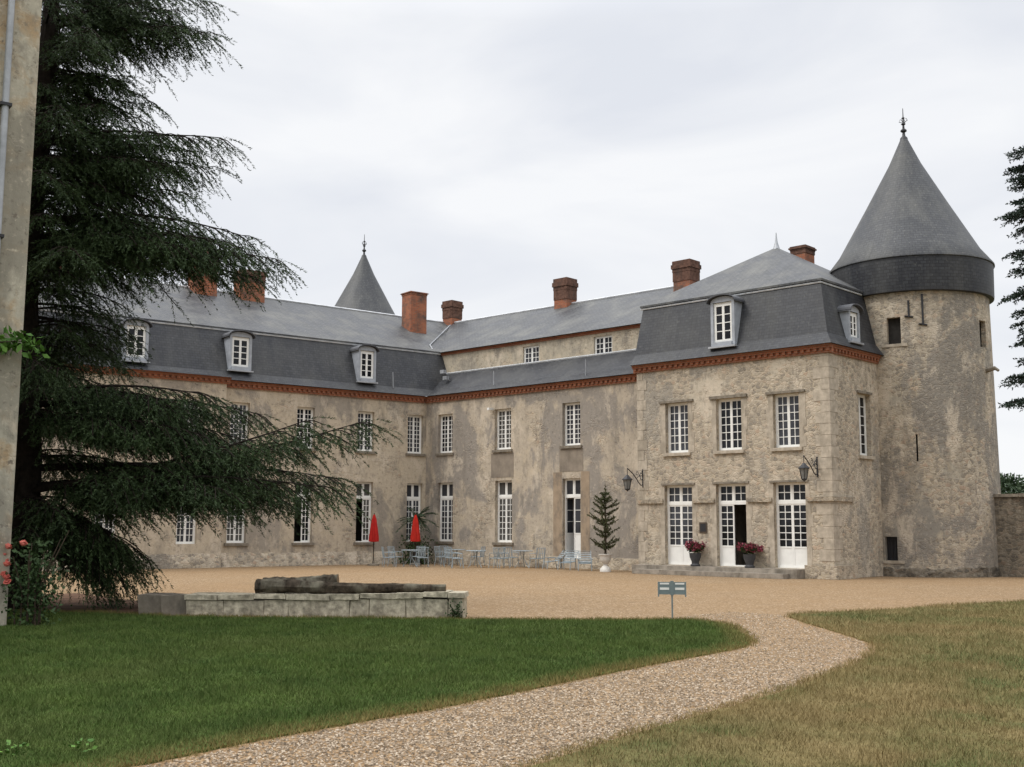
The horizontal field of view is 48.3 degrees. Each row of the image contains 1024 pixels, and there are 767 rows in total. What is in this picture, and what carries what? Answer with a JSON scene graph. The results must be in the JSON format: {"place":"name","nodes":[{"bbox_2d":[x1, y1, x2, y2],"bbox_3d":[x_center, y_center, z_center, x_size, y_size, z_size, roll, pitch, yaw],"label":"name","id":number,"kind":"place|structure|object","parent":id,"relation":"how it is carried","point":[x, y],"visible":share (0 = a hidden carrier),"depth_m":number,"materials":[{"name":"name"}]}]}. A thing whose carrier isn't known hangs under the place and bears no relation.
{"place":"outdoors","nodes":[
{"label":"outdoors","id":0,"kind":"place"},
{"bbox_2d":[0,608,762,766],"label":"lawn","id":1,"kind":"structure","parent":0,"point":[178,716],"depth_m":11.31,"materials":[{"name":"green plant"}]},
{"bbox_2d":[0,740,29,754],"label":"weed","id":2,"kind":"object","parent":1,"relation":"on","point":[15,746],"visible":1,"depth_m":7.92,"materials":[{"name":"green plant"}]},
{"bbox_2d":[0,0,41,625],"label":"stone house","id":3,"kind":"structure","parent":1,"relation":"on","point":[20,23],"depth_m":18.69,"materials":[{"name":"stone"}]},
{"bbox_2d":[0,326,50,359],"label":"climbing vine","id":4,"kind":"object","parent":3,"relation":"attached to","point":[6,344],"visible":1,"depth_m":18.29,"materials":[{"name":"green plant"}]},
{"bbox_2d":[0,531,77,625],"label":"rose bush","id":5,"kind":"object","parent":1,"relation":"on","point":[32,585],"visible":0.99,"depth_m":18.10,"materials":[{"name":"green plant"}]},
{"bbox_2d":[62,738,97,751],"bbox_3d":[-2.992,2.527,7.955,0.226,0.083,0.189,0,-7,5],"label":"weed","id":6,"kind":"object","parent":1,"relation":"on","point":[90,740],"visible":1,"depth_m":7.97,"materials":[{"name":"green plant"}]},
{"bbox_2d":[41,593,137,612],"bbox_3d":[-8.639,4.467,23.031,7.489,0.024,3.329,-6,-10,43],"label":"flower bed","id":7,"kind":"object","parent":1,"relation":"on","point":[73,601],"visible":0.23,"depth_m":22.92,"materials":[{"name":"grey stone"}]},
{"bbox_2d":[7,0,401,610],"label":"cedar tree","id":8,"kind":"object","parent":7,"relation":"on","point":[84,246],"visible":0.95,"depth_m":22.18,"materials":[{"name":"green plant"}]},
{"bbox_2d":[41,0,1023,491],"label":"sky","id":9,"kind":"structure","parent":0,"point":[484,154],"materials":[{"name":"white"}]},
{"bbox_2d":[42,563,1023,766],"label":"gravel courtyard","id":10,"kind":"structure","parent":0,"point":[513,591],"depth_m":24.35,"materials":[{"name":"beige gravel"}]},
{"bbox_2d":[38,251,516,570],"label":"chateau wing","id":11,"kind":"structure","parent":10,"relation":"on","point":[289,362],"depth_m":47.44,"materials":[{"name":"beige stone"}]},
{"bbox_2d":[95,514,114,535],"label":"window","id":12,"kind":"structure","parent":11,"relation":"in","point":[106,526],"depth_m":41.49,"materials":[{"name":"white paint"}]},
{"bbox_2d":[176,511,195,543],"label":"window","id":13,"kind":"structure","parent":11,"relation":"in","point":[187,536],"depth_m":43.25,"materials":[{"name":"white paint"}]},
{"bbox_2d":[180,397,199,430],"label":"window","id":14,"kind":"structure","parent":11,"relation":"in","point":[182,397],"depth_m":43.83,"materials":[{"name":"white paint"}]},
{"bbox_2d":[224,506,248,545],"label":"window","id":15,"kind":"structure","parent":11,"relation":"in","point":[235,537],"depth_m":44.70,"materials":[{"name":"white paint"}]},
{"bbox_2d":[230,402,249,446],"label":"window","id":16,"kind":"structure","parent":11,"relation":"in","point":[242,406],"depth_m":45.32,"materials":[{"name":"white paint"}]},
{"bbox_2d":[291,480,314,544],"bbox_3d":[-8.625,5.274,46.601,1.000,2.640,0.622,6,-9,-37],"label":"window","id":17,"kind":"structure","parent":11,"relation":"in","point":[304,538],"depth_m":46.60,"materials":[{"name":"white paint"}]},
{"bbox_2d":[296,407,315,450],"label":"window","id":18,"kind":"structure","parent":11,"relation":"in","point":[303,413],"depth_m":47.04,"materials":[{"name":"white paint"}]},
{"bbox_2d":[353,482,374,544],"bbox_3d":[-6.368,5.495,48.308,1.000,2.640,0.622,6,-9,-37],"label":"window","id":19,"kind":"structure","parent":11,"relation":"in","point":[366,504],"depth_m":48.35,"materials":[{"name":"white paint"}]},
{"bbox_2d":[355,411,375,453],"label":"window","id":20,"kind":"structure","parent":11,"relation":"in","point":[362,416],"depth_m":48.69,"materials":[{"name":"white paint"}]},
{"bbox_2d":[404,483,424,544],"bbox_3d":[-4.295,5.675,49.686,1.000,2.640,0.315,6,-9,-37],"label":"window","id":21,"kind":"structure","parent":11,"relation":"in","point":[413,490],"depth_m":49.82,"materials":[{"name":"white paint"}]},
{"bbox_2d":[405,415,425,455],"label":"window","id":22,"kind":"structure","parent":11,"relation":"in","point":[414,422],"depth_m":50.21,"materials":[{"name":"white paint"}]},
{"bbox_2d":[138,590,468,618],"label":"stone wall","id":23,"kind":"structure","parent":10,"relation":"on","point":[414,604],"depth_m":20.06,"materials":[{"name":"grey stone"}]},
{"bbox_2d":[263,574,338,581],"bbox_3d":[-3.823,3.590,20.630,1.363,0.286,0.264,0,-7,-1],"label":"log","id":24,"kind":"object","parent":23,"relation":"on","point":[329,578],"visible":0.37,"depth_m":20.57,"materials":[{"name":"brown wood"}]},
{"bbox_2d":[254,579,445,593],"bbox_3d":[-2.863,3.600,20.177,3.402,0.265,0.271,0,-7,5],"label":"log","id":25,"kind":"object","parent":23,"relation":"on","point":[285,586],"visible":1,"depth_m":20.13,"materials":[{"name":"brown wood"}]},
{"bbox_2d":[445,598,467,618],"bbox_3d":[-0.978,3.872,19.774,0.437,0.471,0.148,0,-7,5],"label":"ivy","id":26,"kind":"object","parent":23,"relation":"attached to","point":[455,613],"visible":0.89,"depth_m":19.76,"materials":[{"name":"green plant"}]},
{"bbox_2d":[333,234,394,390],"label":"round tower","id":27,"kind":"structure","parent":10,"relation":"on","point":[362,290],"depth_m":59.91,"materials":[{"name":"stone"}]},
{"bbox_2d":[367,513,378,565],"bbox_3d":[-5.643,6.360,46.580,0.480,2.120,0.480,-6,-10,43],"label":"closed parasol","id":28,"kind":"object","parent":10,"relation":"on","point":[373,535],"visible":1,"depth_m":46.50,"materials":[{"name":"red fabric"}]},
{"bbox_2d":[381,547,395,566],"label":"garden chair","id":29,"kind":"object","parent":10,"relation":"on","point":[383,552],"visible":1,"depth_m":44.79,"materials":[{"name":"grey metal"}]},
{"bbox_2d":[387,546,403,565],"bbox_3d":[-4.691,6.952,45.894,0.518,0.785,0.481,-4,-8,32],"label":"garden chair","id":30,"kind":"object","parent":10,"relation":"on","point":[393,550],"visible":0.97,"depth_m":45.93,"materials":[{"name":"grey metal"}]},
{"bbox_2d":[401,550,420,565],"bbox_3d":[-4.028,6.977,45.547,0.810,0.666,0.810,-6,-10,43],"label":"garden table","id":31,"kind":"object","parent":10,"relation":"on","point":[411,554],"visible":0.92,"depth_m":45.48,"materials":[{"name":"grey metal"}]},
{"bbox_2d":[409,513,420,564],"bbox_3d":[-4.017,6.467,47.394,0.480,2.120,0.480,-6,-10,43],"label":"closed parasol","id":32,"kind":"object","parent":10,"relation":"on","point":[415,535],"visible":0.91,"depth_m":47.33,"materials":[{"name":"red fabric"}]},
{"bbox_2d":[410,546,424,565],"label":"garden chair","id":33,"kind":"object","parent":10,"relation":"on","point":[418,556],"visible":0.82,"depth_m":46.57,"materials":[{"name":"grey metal"}]},
{"bbox_2d":[392,507,444,563],"bbox_3d":[-3.939,6.459,48.389,2.158,2.596,2.002,3,-8,-22],"label":"palm plant","id":34,"kind":"object","parent":10,"relation":"on","point":[412,546],"visible":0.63,"depth_m":48.28,"materials":[{"name":"green plant"}]},
{"bbox_2d":[416,547,428,566],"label":"garden chair","id":35,"kind":"object","parent":10,"relation":"on","point":[418,552],"visible":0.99,"depth_m":44.60,"materials":[{"name":"grey metal"}]},
{"bbox_2d":[434,547,449,565],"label":"garden chair","id":36,"kind":"object","parent":10,"relation":"on","point":[437,550],"visible":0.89,"depth_m":45.95,"materials":[{"name":"grey metal"}]},
{"bbox_2d":[439,546,452,564],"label":"garden chair","id":37,"kind":"object","parent":10,"relation":"on","point":[444,555],"visible":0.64,"depth_m":47.83,"materials":[{"name":"grey metal"}]},
{"bbox_2d":[444,547,460,567],"bbox_3d":[-2.352,6.824,44.819,0.518,0.785,0.481,-6,-9,41],"label":"garden chair","id":38,"kind":"object","parent":10,"relation":"on","point":[451,555],"visible":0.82,"depth_m":44.83,"materials":[{"name":"grey metal"}]},
{"bbox_2d":[447,549,465,565],"bbox_3d":[-2.301,7.131,46.730,0.810,0.666,0.810,-6,-10,43],"label":"garden table","id":39,"kind":"object","parent":10,"relation":"on","point":[456,554],"visible":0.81,"depth_m":46.60,"materials":[{"name":"grey metal"}]},
{"bbox_2d":[450,548,463,567],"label":"garden chair","id":40,"kind":"object","parent":10,"relation":"on","point":[457,558],"visible":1,"depth_m":43.62,"materials":[{"name":"grey metal"}]},
{"bbox_2d":[466,550,485,567],"bbox_3d":[-1.420,6.896,44.830,0.810,0.666,0.810,-6,-10,43],"label":"garden table","id":41,"kind":"object","parent":10,"relation":"on","point":[476,555],"visible":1,"depth_m":44.76,"materials":[{"name":"grey metal"}]},
{"bbox_2d":[470,546,485,565],"bbox_3d":[-1.387,7.023,46.376,0.518,0.785,0.481,-3,-8,22],"label":"garden chair","id":42,"kind":"object","parent":10,"relation":"on","point":[483,552],"visible":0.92,"depth_m":46.30,"materials":[{"name":"grey metal"}]},
{"bbox_2d":[488,547,505,567],"bbox_3d":[-0.579,6.787,44.469,0.518,0.785,0.481,-6,-9,39],"label":"garden chair","id":43,"kind":"object","parent":10,"relation":"on","point":[498,555],"visible":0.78,"depth_m":44.41,"materials":[{"name":"grey metal"}]},
{"bbox_2d":[493,548,509,567],"bbox_3d":[-0.421,6.748,44.161,0.518,0.785,0.481,5,-9,-33],"label":"garden chair","id":44,"kind":"object","parent":10,"relation":"on","point":[496,553],"visible":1,"depth_m":44.07,"materials":[{"name":"grey metal"}]},
{"bbox_2d":[503,547,518,566],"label":"garden chair","id":45,"kind":"object","parent":10,"relation":"on","point":[512,557],"visible":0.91,"depth_m":45.46,"materials":[{"name":"grey metal"}]},
{"bbox_2d":[513,550,530,567],"bbox_3d":[0.420,6.901,44.823,0.810,0.666,0.810,-6,-10,43],"label":"garden table","id":46,"kind":"object","parent":10,"relation":"on","point":[521,556],"visible":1,"depth_m":44.94,"materials":[{"name":"grey metal"}]},
{"bbox_2d":[529,548,545,567],"bbox_3d":[0.986,6.745,44.098,0.481,0.785,0.518,5,-9,-34],"label":"garden chair","id":47,"kind":"object","parent":10,"relation":"on","point":[539,555],"visible":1,"depth_m":44.01,"materials":[{"name":"grey metal"}]},
{"bbox_2d":[542,550,567,568],"bbox_3d":[1.656,6.732,43.643,0.884,0.705,0.612,3,-8,-18],"label":"deck chair","id":48,"kind":"object","parent":10,"relation":"on","point":[560,558],"visible":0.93,"depth_m":43.60,"materials":[{"name":"grey metal"}]},
{"bbox_2d":[368,258,746,570],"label":"chateau wing","id":49,"kind":"structure","parent":10,"relation":"on","point":[543,453],"depth_m":46.79,"materials":[{"name":"beige stone"}]},
{"bbox_2d":[434,482,453,543],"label":"window","id":50,"kind":"structure","parent":49,"relation":"in","point":[446,489],"depth_m":49.31,"materials":[{"name":"white paint"}]},
{"bbox_2d":[435,414,453,455],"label":"window","id":51,"kind":"structure","parent":49,"relation":"in","point":[446,420],"depth_m":49.75,"materials":[{"name":"white paint"}]},
{"bbox_2d":[440,370,449,380],"bbox_3d":[-2.914,-0.300,51.040,0.420,0.596,0.460,-6,-10,43],"label":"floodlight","id":52,"kind":"object","parent":49,"relation":"attached to","point":[444,377],"visible":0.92,"depth_m":50.89,"materials":[{"name":"metal"}]},
{"bbox_2d":[492,409,512,452],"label":"window","id":53,"kind":"structure","parent":49,"relation":"in","point":[503,415],"depth_m":47.41,"materials":[{"name":"white paint"}]},
{"bbox_2d":[492,480,513,544],"bbox_3d":[-0.295,5.305,46.829,1.150,2.630,0.315,-6,-10,43],"label":"window","id":54,"kind":"structure","parent":49,"relation":"in","point":[504,487],"depth_m":46.94,"materials":[{"name":"white paint"}]},
{"bbox_2d":[524,345,538,362],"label":"window","id":55,"kind":"structure","parent":49,"relation":"in","point":[531,353],"depth_m":48.54,"materials":[{"name":"white paint"}]},
{"bbox_2d":[559,402,581,448],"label":"window","id":56,"kind":"structure","parent":49,"relation":"in","point":[572,410],"depth_m":44.90,"materials":[{"name":"white paint"}]},
{"bbox_2d":[565,478,580,558],"bbox_3d":[2.565,5.271,44.553,0.920,3.110,0.456,-6,-10,43],"label":"french door","id":57,"kind":"structure","parent":49,"relation":"in","point":[572,485],"depth_m":44.61,"materials":[{"name":"white paint"}]},
{"bbox_2d":[595,335,611,353],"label":"window","id":58,"kind":"structure","parent":49,"relation":"in","point":[603,344],"depth_m":45.90,"materials":[{"name":"white paint"}]},
{"bbox_2d":[557,550,577,569],"bbox_3d":[2.114,6.622,42.759,0.612,0.705,0.884,-3,-8,26],"label":"deck chair","id":59,"kind":"object","parent":10,"relation":"on","point":[570,559],"visible":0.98,"depth_m":42.89,"materials":[{"name":"grey metal"}]},
{"bbox_2d":[577,551,592,570],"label":"deck chair","id":60,"kind":"object","parent":10,"relation":"on","point":[584,561],"visible":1,"depth_m":42.18,"materials":[{"name":"grey metal"}]},
{"bbox_2d":[587,486,620,571],"bbox_3d":[3.301,5.183,41.026,1.226,3.133,1.293,1,-7,-5],"label":"potted tree","id":61,"kind":"object","parent":10,"relation":"on","point":[605,558],"visible":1,"depth_m":40.92,"materials":[{"name":"green plant"}]},
{"bbox_2d":[658,581,685,617],"bbox_3d":[2.806,3.792,19.985,0.494,0.660,0.038,-1,-7,7],"label":"signpost","id":62,"kind":"object","parent":10,"relation":"on","point":[671,588],"visible":0.94,"depth_m":19.99,"materials":[{"name":"grey metal"}]},
{"bbox_2d":[629,233,883,579],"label":"entrance pavilion","id":63,"kind":"structure","parent":10,"relation":"on","point":[757,378],"depth_m":38.11,"materials":[{"name":"stone"}]},
{"bbox_2d":[622,468,643,491],"bbox_3d":[4.308,3.418,40.348,0.410,0.835,1.102,-6,-10,43],"label":"wall lantern","id":64,"kind":"object","parent":63,"relation":"attached to","point":[627,479],"depth_m":40.01,"materials":[{"name":"metal"}]},
{"bbox_2d":[659,399,692,456],"bbox_3d":[5.829,1.570,40.022,1.430,1.950,0.315,-6,-10,43],"label":"window","id":65,"kind":"structure","parent":63,"relation":"in","point":[677,412],"depth_m":40.12,"materials":[{"name":"white paint"}]},
{"bbox_2d":[661,483,694,564],"bbox_3d":[5.841,4.874,39.604,1.390,2.810,0.290,-6,-10,43],"label":"french door","id":66,"kind":"structure","parent":63,"relation":"in","point":[679,496],"depth_m":39.72,"materials":[{"name":"white paint"}]},
{"bbox_2d":[685,539,706,565],"bbox_3d":[6.214,5.703,38.585,0.733,0.939,0.688,-6,-10,43],"label":"flower pot","id":67,"kind":"object","parent":63,"relation":"on","point":[695,547],"visible":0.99,"depth_m":38.43,"materials":[{"name":"grey stone"}]},
{"bbox_2d":[699,522,706,532],"bbox_3d":[6.505,4.904,38.818,0.300,0.360,0.029,-6,-10,43],"label":"wall plaque","id":68,"kind":"object","parent":63,"relation":"attached to","point":[702,527],"depth_m":38.81,"materials":[{"name":"grey metal"}]},
{"bbox_2d":[709,394,746,453],"bbox_3d":[7.380,1.386,38.588,1.470,1.970,0.315,-6,-10,43],"label":"window","id":69,"kind":"structure","parent":63,"relation":"in","point":[730,431],"depth_m":38.68,"materials":[{"name":"white paint"}]},
{"bbox_2d":[712,481,748,566],"bbox_3d":[7.561,4.721,38.342,1.400,2.810,0.775,-6,-10,43],"label":"french door","id":70,"kind":"structure","parent":63,"relation":"in","point":[731,494],"depth_m":38.37,"materials":[{"name":"white paint"}]},
{"bbox_2d":[736,542,763,567],"bbox_3d":[7.762,5.572,37.108,0.906,0.842,0.697,0,-7,5],"label":"flower pot","id":71,"kind":"object","parent":63,"relation":"on","point":[750,548],"visible":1,"depth_m":36.98,"materials":[{"name":"stone"}]},
{"bbox_2d":[765,389,804,450],"bbox_3d":[8.963,1.217,37.122,1.420,1.950,0.315,-6,-10,43],"label":"window","id":72,"kind":"structure","parent":63,"relation":"in","point":[786,405],"depth_m":37.20,"materials":[{"name":"white paint"}]},
{"bbox_2d":[769,480,808,568],"bbox_3d":[8.994,4.519,36.687,1.390,2.810,0.290,-6,-10,43],"label":"french door","id":73,"kind":"structure","parent":63,"relation":"in","point":[790,497],"depth_m":36.78,"materials":[{"name":"white paint"}]},
{"bbox_2d":[798,455,817,481],"bbox_3d":[9.325,2.680,35.769,0.410,0.834,1.042,-6,-10,43],"label":"wall lantern","id":74,"kind":"object","parent":63,"relation":"attached to","point":[803,468],"depth_m":35.46,"materials":[{"name":"metal"}]},
{"bbox_2d":[856,390,874,459],"bbox_3d":[11.617,1.387,37.801,0.315,2.240,1.040,-6,-10,43],"label":"window","id":75,"kind":"structure","parent":63,"relation":"in","point":[861,398],"depth_m":37.99,"materials":[{"name":"white paint"}]},
{"bbox_2d":[829,108,1000,577],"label":"round tower","id":76,"kind":"structure","parent":10,"relation":"on","point":[915,263],"depth_m":38.21,"materials":[{"name":"stone"}]},
{"bbox_2d":[887,537,897,560],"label":"window","id":77,"kind":"structure","parent":76,"relation":"in","point":[892,549],"depth_m":37.94,"materials":[{"name":"glass"}]},
{"bbox_2d":[888,318,900,343],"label":"window","id":78,"kind":"structure","parent":76,"relation":"in","point":[894,326],"depth_m":38.73,"materials":[{"name":"black glass"}]},
{"bbox_2d":[979,322,981,346],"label":"window","id":79,"kind":"structure","parent":76,"relation":"in","point":[979,322],"depth_m":39.06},
{"bbox_2d":[993,493,1023,576],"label":"boundary wall","id":80,"kind":"structure","parent":10,"relation":"on","point":[1009,513],"depth_m":37.69,"materials":[{"name":"stone"}]},
{"bbox_2d":[993,146,1023,411],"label":"fir tree","id":81,"kind":"object","parent":10,"relation":"on","point":[1016,215],"visible":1,"depth_m":27.63,"materials":[{"name":"green plant"}]},
{"bbox_2d":[491,599,1023,766],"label":"lawn","id":82,"kind":"structure","parent":0,"point":[967,731],"depth_m":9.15,"materials":[{"name":"green plant"}]},
{"label":"ground","id":83,"kind":"structure","parent":0,"visible":0},
{"bbox_2d":[1000,472,1023,493],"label":"broadleaf tree","id":84,"kind":"object","parent":83,"relation":"on","point":[1010,484],"visible":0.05,"depth_m":46.90,"materials":[{"name":"green plant"}]}
]}

